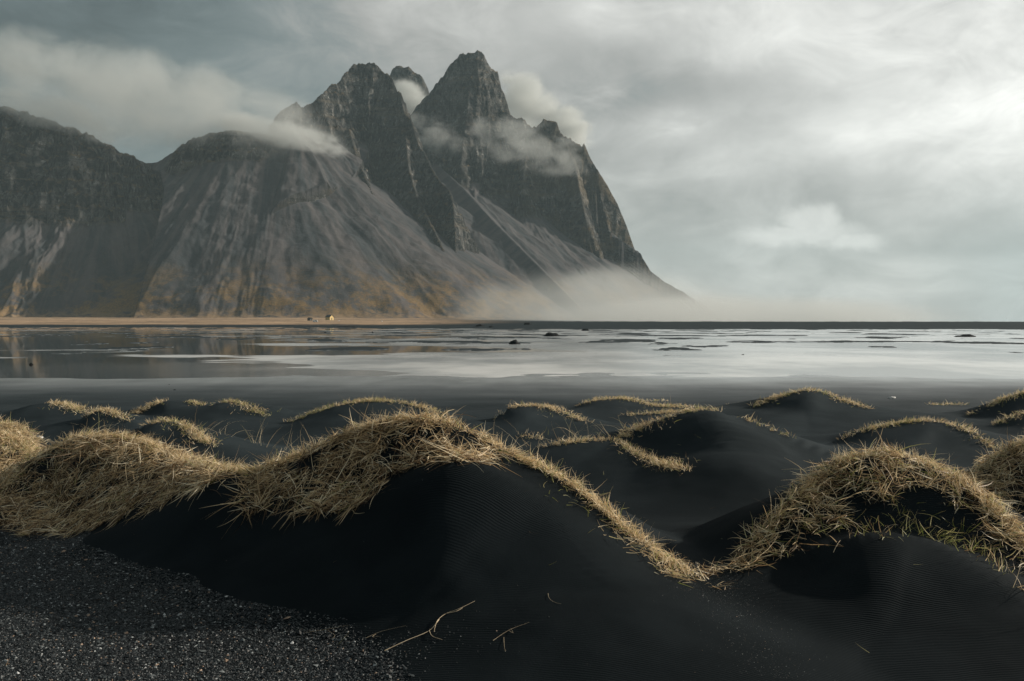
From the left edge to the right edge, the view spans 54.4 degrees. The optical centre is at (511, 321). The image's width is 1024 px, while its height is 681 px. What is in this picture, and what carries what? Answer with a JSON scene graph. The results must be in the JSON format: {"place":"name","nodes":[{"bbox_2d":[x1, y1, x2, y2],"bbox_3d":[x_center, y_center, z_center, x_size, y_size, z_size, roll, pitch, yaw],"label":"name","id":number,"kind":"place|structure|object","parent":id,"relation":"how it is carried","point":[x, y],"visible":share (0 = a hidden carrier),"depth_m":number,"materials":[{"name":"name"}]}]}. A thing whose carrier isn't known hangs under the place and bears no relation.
{"place":"outdoors","nodes":[
{"label":"outdoors","id":0,"kind":"place"},
{"bbox_2d":[0,50,741,321],"bbox_3d":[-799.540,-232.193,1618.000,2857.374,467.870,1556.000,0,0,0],"label":"mountain","id":1,"kind":"structure","parent":0,"point":[374,190],"depth_m":1260.33,"materials":[{"name":"grey stone"}]},
{"bbox_2d":[0,317,1023,680],"bbox_3d":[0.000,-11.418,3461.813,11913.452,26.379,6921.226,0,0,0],"label":"black sand","id":2,"kind":"structure","parent":0,"point":[422,549],"depth_m":6.01,"materials":[{"name":"black sand"}]},
{"bbox_2d":[325,315,333,319],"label":"cabin","id":3,"kind":"object","parent":2,"relation":"on","point":[329,317],"visible":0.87,"depth_m":740.00,"materials":[{"name":"yellow paint"}]},
{"bbox_2d":[384,605,465,650],"bbox_3d":[-0.344,1.490,4.843,0.544,0.139,0.194,0,0,-45],"label":"dry twig","id":4,"kind":"object","parent":2,"relation":"on","point":[427,631],"visible":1,"depth_m":4.83,"materials":[{"name":"brown wood"}]},
{"bbox_2d":[0,387,1023,664],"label":"dune grass","id":5,"kind":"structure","parent":2,"relation":"on","point":[182,463],"depth_m":6.74,"materials":[{"name":"beige plant"}]},
{"bbox_2d":[509,340,519,343],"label":"rock","id":6,"kind":"object","parent":2,"relation":"on","point":[514,342],"visible":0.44,"depth_m":75.85,"materials":[{"name":"black stone"}]},
{"bbox_2d":[545,332,558,335],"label":"rock","id":7,"kind":"object","parent":2,"relation":"on","point":[551,334],"visible":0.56,"depth_m":118.13,"materials":[{"name":"black stone"}]},
{"bbox_2d":[954,334,975,336],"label":"rock","id":8,"kind":"object","parent":2,"relation":"on","point":[966,335],"visible":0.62,"depth_m":113.61,"materials":[{"name":"black stone"}]},
{"bbox_2d":[0,327,1023,378],"bbox_3d":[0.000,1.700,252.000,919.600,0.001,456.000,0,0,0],"label":"water","id":9,"kind":"structure","parent":0,"point":[212,357],"depth_m":52.05,"materials":[{"name":"grey liquid"}]},
{"bbox_2d":[0,0,1023,321],"label":"sky","id":10,"kind":"structure","parent":0,"point":[764,160],"materials":[{"name":"grey"}]}
]}

